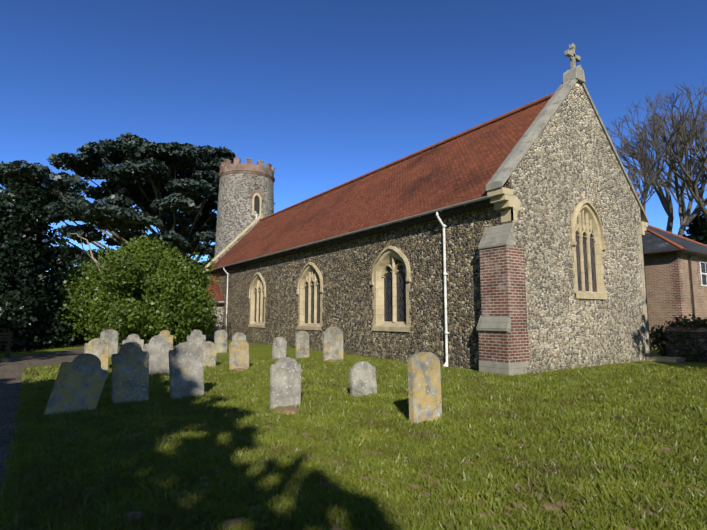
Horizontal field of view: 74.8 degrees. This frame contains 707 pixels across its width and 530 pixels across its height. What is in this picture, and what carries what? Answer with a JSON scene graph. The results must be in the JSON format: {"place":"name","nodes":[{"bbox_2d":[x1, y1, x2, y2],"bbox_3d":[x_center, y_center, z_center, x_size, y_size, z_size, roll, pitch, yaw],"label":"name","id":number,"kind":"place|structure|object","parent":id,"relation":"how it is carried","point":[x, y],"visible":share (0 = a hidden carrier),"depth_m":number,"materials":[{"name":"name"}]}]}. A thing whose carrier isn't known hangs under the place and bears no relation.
{"place":"outdoors","nodes":[
{"label":"outdoors","id":0,"kind":"place"},
{"bbox_2d":[0,343,120,497],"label":"path","id":1,"kind":"structure","parent":0,"point":[11,370],"depth_m":9.98,"materials":[{"name":"grey asphalt"}]},
{"bbox_2d":[210,218,261,266],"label":"church west gable","id":2,"kind":"structure","parent":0,"point":[236,241],"depth_m":32.92,"materials":[{"name":"grey stone"}]},
{"bbox_2d":[0,332,706,529],"bbox_3d":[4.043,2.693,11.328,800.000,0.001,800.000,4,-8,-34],"label":"ground","id":3,"kind":"structure","parent":0,"point":[261,351],"depth_m":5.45,"materials":[{"name":"green plant"}]},
{"bbox_2d":[0,332,12,357],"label":"bench","id":4,"kind":"object","parent":3,"relation":"on","point":[8,345],"visible":1,"depth_m":16.09,"materials":[{"name":"brown wood"}]},
{"bbox_2d":[0,178,74,352],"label":"yew tree","id":5,"kind":"object","parent":3,"relation":"on","point":[29,316],"depth_m":20.23,"materials":[{"name":"green plant"}]},
{"bbox_2d":[13,295,98,344],"bbox_3d":[-17.239,3.522,27.278,5.474,3.450,10.912,4,-8,-34],"label":"hedge foliage","id":6,"kind":"object","parent":3,"relation":"on","point":[76,341],"visible":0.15,"depth_m":24.12,"materials":[{"name":"green plant"}]},
{"bbox_2d":[43,353,107,415],"bbox_3d":[-4.179,1.906,6.998,0.671,1.148,0.087,24,-33,-32],"label":"gravestone","id":7,"kind":"object","parent":3,"relation":"on","point":[79,382],"visible":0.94,"depth_m":6.99,"materials":[{"name":"grey stone"}]},
{"bbox_2d":[84,338,108,369],"bbox_3d":[-6.728,2.474,12.090,0.563,1.105,0.107,3,-9,-34],"label":"gravestone","id":8,"kind":"object","parent":3,"relation":"on","point":[98,348],"visible":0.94,"depth_m":12.12,"materials":[{"name":"grey stone"}]},
{"bbox_2d":[100,329,118,356],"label":"gravestone","id":9,"kind":"object","parent":3,"relation":"on","point":[110,336],"visible":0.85,"depth_m":16.54,"materials":[{"name":"grey stone"}]},
{"bbox_2d":[36,243,193,296],"bbox_3d":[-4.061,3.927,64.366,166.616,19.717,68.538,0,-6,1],"label":"hedge","id":10,"kind":"object","parent":3,"relation":"on","point":[63,276],"depth_m":62.53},
{"bbox_2d":[111,342,148,403],"bbox_3d":[-3.715,1.913,7.702,0.580,1.245,0.087,3,-10,-39],"label":"gravestone","id":11,"kind":"object","parent":3,"relation":"on","point":[130,370],"visible":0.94,"depth_m":7.68,"materials":[{"name":"grey stone"}]},
{"bbox_2d":[122,334,143,347],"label":"gravestone","id":12,"kind":"object","parent":3,"relation":"on","point":[133,337],"visible":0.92,"depth_m":15.02,"materials":[{"name":"grey stone"}]},
{"bbox_2d":[0,132,274,268],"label":"cedar tree","id":13,"kind":"object","parent":3,"relation":"on","point":[138,160],"depth_m":45.28,"materials":[{"name":"green plant"}]},
{"bbox_2d":[56,235,220,345],"bbox_3d":[-10.913,1.563,23.764,7.441,6.188,8.392,4,-8,-34],"label":"bush","id":14,"kind":"object","parent":3,"relation":"on","point":[176,295],"depth_m":22.06,"materials":[{"name":"green plant"}]},
{"bbox_2d":[70,232,103,276],"bbox_3d":[-12.584,0.649,23.017,2.697,4.770,3.616,4,-8,-34],"label":"tree branch","id":15,"kind":"object","parent":14,"relation":"on","point":[93,259],"visible":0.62,"depth_m":23.14,"materials":[{"name":"grey wood"}]},
{"bbox_2d":[143,335,171,374],"bbox_3d":[-4.835,2.350,11.431,0.671,1.204,0.087,2,-9,-37],"label":"gravestone","id":16,"kind":"object","parent":3,"relation":"on","point":[158,347],"visible":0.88,"depth_m":11.42,"materials":[{"name":"grey stone"}]},
{"bbox_2d":[156,330,173,349],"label":"gravestone","id":17,"kind":"object","parent":3,"relation":"on","point":[167,335],"visible":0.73,"depth_m":15.13,"materials":[{"name":"beige stone"}]},
{"bbox_2d":[168,342,203,398],"bbox_3d":[-2.964,1.985,8.219,0.581,1.219,0.127,1,-10,-38],"label":"gravestone","id":18,"kind":"object","parent":3,"relation":"on","point":[186,373],"visible":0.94,"depth_m":8.18,"materials":[{"name":"grey stone"}]},
{"bbox_2d":[187,330,205,346],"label":"gravestone","id":19,"kind":"object","parent":3,"relation":"on","point":[197,337],"visible":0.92,"depth_m":15.10,"materials":[{"name":"grey stone"}]},
{"bbox_2d":[182,304,222,339],"bbox_3d":[-10.504,2.860,29.698,3.300,4.350,2.900,4,-8,-34],"label":"church porch","id":20,"kind":"object","parent":3,"relation":"on","point":[219,313],"visible":0.08,"depth_m":29.20,"materials":[{"name":"grey stone"}]},
{"bbox_2d":[205,276,223,303],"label":"porch roof","id":21,"kind":"structure","parent":20,"relation":"on","point":[217,296],"depth_m":29.72,"materials":[{"name":"red tile"}]},
{"bbox_2d":[199,341,216,366],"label":"gravestone","id":22,"kind":"object","parent":3,"relation":"on","point":[209,348],"visible":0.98,"depth_m":13.07,"materials":[{"name":"grey stone"}]},
{"bbox_2d":[214,330,226,352],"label":"gravestone","id":23,"kind":"object","parent":3,"relation":"on","point":[220,339],"visible":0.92,"depth_m":18.37,"materials":[{"name":"grey stone"}]},
{"bbox_2d":[229,340,248,369],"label":"gravestone","id":24,"kind":"object","parent":3,"relation":"on","point":[238,353],"visible":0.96,"depth_m":12.38,"materials":[{"name":"grey stone"}]},
{"bbox_2d":[232,332,245,340],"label":"gravestone","id":25,"kind":"object","parent":3,"relation":"on","point":[239,336],"visible":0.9,"depth_m":18.48,"materials":[{"name":"grey stone"}]},
{"bbox_2d":[214,173,273,257],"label":"church tower","id":26,"kind":"structure","parent":3,"relation":"on","point":[235,217],"depth_m":34.90,"materials":[{"name":"grey stone"}]},
{"bbox_2d":[218,163,274,182],"bbox_3d":[-8.550,-7.094,37.104,4.440,0.780,4.440,4,-8,-34],"label":"brick parapet band","id":27,"kind":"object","parent":26,"relation":"on","point":[247,169],"depth_m":35.26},
{"bbox_2d":[219,158,274,171],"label":"battlements","id":28,"kind":"object","parent":27,"relation":"on","point":[248,161],"visible":0.33,"depth_m":35.50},
{"bbox_2d":[254,196,258,213],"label":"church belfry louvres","id":29,"kind":"object","parent":26,"relation":"in","point":[256,205],"visible":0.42,"depth_m":35.15,"materials":[{"name":"grey wood"}]},
{"bbox_2d":[250,190,263,199],"bbox_3d":[-7.312,-5.336,35.092,1.158,0.720,0.001,4,-8,-34],"label":"window arch surround","id":30,"kind":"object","parent":26,"relation":"attached to","point":[258,192],"depth_m":35.12,"materials":[{"name":"beige stone"}]},
{"bbox_2d":[252,193,261,215],"bbox_3d":[-7.394,-4.603,35.130,0.720,1.730,0.300,4,-8,-34],"label":"window surround","id":31,"kind":"object","parent":26,"relation":"attached to","point":[260,200],"visible":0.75,"depth_m":34.98,"materials":[{"name":"beige stone"}]},
{"bbox_2d":[272,337,286,358],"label":"gravestone","id":32,"kind":"object","parent":3,"relation":"on","point":[279,346],"visible":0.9,"depth_m":15.69,"materials":[{"name":"grey stone"}]},
{"bbox_2d":[270,357,300,408],"bbox_3d":[-1.069,1.974,7.272,0.528,1.029,0.087,7,-13,-37],"label":"gravestone","id":33,"kind":"object","parent":3,"relation":"on","point":[285,381],"visible":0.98,"depth_m":7.25,"materials":[{"name":"grey stone"}]},
{"bbox_2d":[272,406,300,415],"bbox_3d":[-0.997,2.169,6.929,0.454,0.066,0.527,0,-6,-2],"label":"bare soil patch","id":34,"kind":"object","parent":3,"relation":"on","point":[288,409],"visible":0.71,"depth_m":6.82,"materials":[{"name":"brown soil"}]},
{"bbox_2d":[295,331,308,357],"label":"gravestone","id":35,"kind":"object","parent":3,"relation":"on","point":[302,343],"visible":0.9,"depth_m":16.15,"materials":[{"name":"grey stone"}]},
{"bbox_2d":[322,326,342,361],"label":"gravestone","id":36,"kind":"object","parent":3,"relation":"on","point":[332,337],"visible":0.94,"depth_m":14.89,"materials":[{"name":"grey stone"}]},
{"bbox_2d":[349,361,376,395],"bbox_3d":[0.176,2.183,8.380,0.528,0.858,0.107,0,-8,-31],"label":"gravestone","id":37,"kind":"object","parent":3,"relation":"on","point":[362,377],"visible":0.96,"depth_m":8.34,"materials":[{"name":"grey stone"}]},
{"bbox_2d":[52,360,706,529],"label":"soil patches","id":38,"kind":"object","parent":3,"relation":"on","point":[237,519],"visible":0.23,"depth_m":3.85,"materials":[{"name":"brown soil"}]},
{"bbox_2d":[408,352,441,424],"bbox_3d":[0.987,1.794,6.353,0.546,1.181,0.126,6,-11,-36],"label":"gravestone","id":39,"kind":"object","parent":3,"relation":"on","point":[424,384],"visible":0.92,"depth_m":6.29,"materials":[{"name":"grey stone"}]},
{"bbox_2d":[476,222,529,375],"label":"buttress","id":40,"kind":"structure","parent":3,"relation":"on","point":[502,280],"depth_m":11.61,"materials":[{"name":"red brick"}]},
{"bbox_2d":[504,81,648,373],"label":"church gable","id":41,"kind":"structure","parent":3,"relation":"on","point":[567,164],"depth_m":13.34,"materials":[{"name":"grey stone"}]},
{"bbox_2d":[501,196,520,222],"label":"quoin stones","id":42,"kind":"object","parent":41,"relation":"attached to","point":[509,215],"visible":0.62,"depth_m":11.87,"materials":[{"name":"beige stone"}]},
{"bbox_2d":[487,187,647,234],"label":"kneeler stones","id":43,"kind":"object","parent":41,"relation":"attached to","point":[501,198],"visible":0.62,"depth_m":11.79,"materials":[{"name":"beige stone"}]},
{"bbox_2d":[570,199,606,299],"bbox_3d":[6.922,-0.480,13.686,1.820,2.970,0.230,4,-8,-34],"label":"window","id":44,"kind":"structure","parent":41,"relation":"in","point":[591,222],"depth_m":13.80,"materials":[{"name":"beige stone"}]},
{"bbox_2d":[637,225,650,356],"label":"corner quoins","id":45,"kind":"object","parent":41,"relation":"attached to","point":[643,289],"visible":0.5,"depth_m":15.42,"materials":[{"name":"beige stone"}]},
{"bbox_2d":[606,89,706,232],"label":"bare tree","id":46,"kind":"object","parent":3,"relation":"on","point":[666,203],"visible":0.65,"depth_m":48.11,"materials":[{"name":"grey plant"}]},
{"bbox_2d":[623,77,706,221],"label":"bare tree","id":47,"kind":"object","parent":3,"relation":"on","point":[694,190],"visible":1,"depth_m":38.92,"materials":[{"name":"grey plant"}]},
{"bbox_2d":[683,211,706,244],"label":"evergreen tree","id":48,"kind":"object","parent":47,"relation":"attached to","point":[696,230],"visible":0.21,"depth_m":42.82,"materials":[{"name":"green plant"}]},
{"bbox_2d":[646,356,685,362],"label":"stone slab","id":49,"kind":"structure","parent":3,"relation":"on","point":[666,359],"depth_m":14.67,"materials":[{"name":"grey stone"}]},
{"bbox_2d":[626,144,706,236],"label":"bare tree","id":50,"kind":"object","parent":3,"relation":"on","point":[685,221],"visible":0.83,"depth_m":41.65,"materials":[{"name":"grey plant"}]},
{"bbox_2d":[649,314,706,361],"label":"shrub foliage","id":51,"kind":"object","parent":3,"relation":"on","point":[657,340],"visible":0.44,"depth_m":15.22,"materials":[{"name":"green plant"}]},
{"bbox_2d":[662,159,706,202],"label":"bare tree","id":52,"kind":"object","parent":3,"relation":"on","point":[678,178],"visible":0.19,"depth_m":51.53,"materials":[{"name":"grey plant"}]},
{"bbox_2d":[0,0,706,271],"label":"sky","id":53,"kind":"structure","parent":0,"point":[329,94],"materials":[{"name":"blue"}]},
{"bbox_2d":[213,182,511,369],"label":"church side wall","id":54,"kind":"structure","parent":0,"point":[345,268],"depth_m":15.90,"materials":[{"name":"grey stone"}]},
{"bbox_2d":[223,267,228,330],"bbox_3d":[-7.941,2.388,28.592,0.378,4.497,0.140,4,-8,-34],"label":"downpipe","id":55,"kind":"object","parent":54,"relation":"attached to","point":[227,296],"visible":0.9,"depth_m":28.67,"materials":[{"name":"white metal"}]},
{"bbox_2d":[248,272,265,327],"bbox_3d":[-5.145,1.868,24.967,0.290,2.970,2.300,4,-8,-34],"label":"window","id":56,"kind":"structure","parent":54,"relation":"in","point":[258,282],"depth_m":25.16,"materials":[{"name":"beige stone"}]},
{"bbox_2d":[296,262,322,329],"bbox_3d":[-1.862,1.337,20.215,0.290,2.970,2.300,4,-8,-34],"label":"window","id":57,"kind":"structure","parent":54,"relation":"in","point":[305,276],"depth_m":20.37,"materials":[{"name":"beige stone"}]},
{"bbox_2d":[208,199,493,273],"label":"eaves fascia","id":58,"kind":"structure","parent":54,"relation":"attached to","point":[452,211],"depth_m":15.96,"materials":[{"name":"black wood"}]},
{"bbox_2d":[206,195,490,271],"bbox_3d":[-3.136,-0.644,21.846,0.385,0.090,23.970,4,-8,-34],"label":"gutter","id":59,"kind":"object","parent":58,"relation":"attached to","point":[417,215],"visible":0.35,"depth_m":15.74,"materials":[{"name":"metal"}]},
{"bbox_2d":[370,246,410,331],"bbox_3d":[1.311,0.783,15.671,0.340,2.900,2.120,4,-8,-34],"label":"window","id":60,"kind":"structure","parent":54,"relation":"in","point":[386,257],"depth_m":15.78,"materials":[{"name":"beige stone"}]},
{"bbox_2d":[436,212,449,366],"bbox_3d":[2.575,0.686,13.369,0.378,4.497,0.140,4,-8,-34],"label":"downpipe","id":61,"kind":"object","parent":54,"relation":"attached to","point":[445,274],"visible":0.98,"depth_m":13.40,"materials":[{"name":"white metal"}]},
{"bbox_2d":[212,99,548,268],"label":"church roof","id":62,"kind":"structure","parent":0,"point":[463,168],"depth_m":17.75,"materials":[{"name":"red tile"}]},
{"bbox_2d":[205,215,262,267],"bbox_3d":[-6.966,-1.581,34.165,7.870,4.270,0.520,4,-8,-34],"label":"gable coping","id":63,"kind":"object","parent":62,"relation":"attached to","point":[235,239],"visible":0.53,"depth_m":32.88,"materials":[{"name":"stone"}]},
{"bbox_2d":[260,94,551,220],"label":"roof ridge","id":64,"kind":"structure","parent":62,"relation":"on","point":[426,150],"depth_m":19.07,"materials":[{"name":"red tile"}]},
{"bbox_2d":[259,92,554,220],"bbox_3d":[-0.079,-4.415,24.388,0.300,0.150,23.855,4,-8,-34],"label":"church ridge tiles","id":65,"kind":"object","parent":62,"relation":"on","point":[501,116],"visible":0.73,"depth_m":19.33,"materials":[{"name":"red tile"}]},
{"bbox_2d":[485,79,648,222],"bbox_3d":[6.816,-3.812,14.214,7.870,4.270,0.520,4,-8,-34],"label":"gable coping","id":66,"kind":"object","parent":62,"relation":"attached to","point":[507,167],"visible":0.45,"depth_m":13.15,"materials":[{"name":"stone"}]},
{"bbox_2d":[563,43,584,82],"bbox_3d":[6.855,-6.276,14.432,0.690,1.275,0.460,4,-8,-34],"label":"stone cross","id":67,"kind":"object","parent":66,"relation":"on","point":[575,72],"visible":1,"depth_m":14.30,"materials":[{"name":"grey stone"}]},
{"bbox_2d":[644,253,706,347],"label":"house walls","id":68,"kind":"structure","parent":0,"point":[659,286],"depth_m":21.06,"materials":[{"name":"brown brick"}]},
{"bbox_2d":[642,226,706,257],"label":"house roof","id":69,"kind":"structure","parent":68,"relation":"on","point":[652,242],"depth_m":21.96,"materials":[{"name":"grey tile"}]},
{"bbox_2d":[646,225,706,249],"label":"roof ridge tiles","id":70,"kind":"object","parent":69,"relation":"on","point":[665,239],"visible":0.19,"depth_m":22.75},
{"bbox_2d":[644,249,706,319],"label":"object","id":71,"kind":"object","parent":68,"relation":"attached to","point":[673,250],"visible":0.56,"depth_m":20.85,"materials":[{"name":"metal"}]},
{"bbox_2d":[668,253,700,325],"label":"brick quoins","id":72,"kind":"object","parent":68,"relation":"attached to","point":[675,277],"depth_m":20.50,"materials":[{"name":"red brick"}]},
{"bbox_2d":[699,261,706,286],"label":"window frame","id":73,"kind":"object","parent":68,"relation":"in","point":[701,273],"visible":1,"depth_m":21.85,"materials":[{"name":"white wood"}]},
{"bbox_2d":[701,262,706,284],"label":"window","id":74,"kind":"structure","parent":73,"relation":"in","point":[704,276],"depth_m":21.97,"materials":[{"name":"glass"}]},
{"bbox_2d":[665,331,706,362],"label":"garden wall","id":75,"kind":"structure","parent":0,"point":[699,339],"depth_m":14.72,"materials":[{"name":"red brick"}]},
{"bbox_2d":[665,327,706,331],"bbox_3d":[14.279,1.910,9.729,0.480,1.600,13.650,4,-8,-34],"label":"wall coping","id":76,"kind":"object","parent":75,"relation":"on","point":[701,329],"visible":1,"depth_m":14.79,"materials":[{"name":"grey stone"}]}
]}

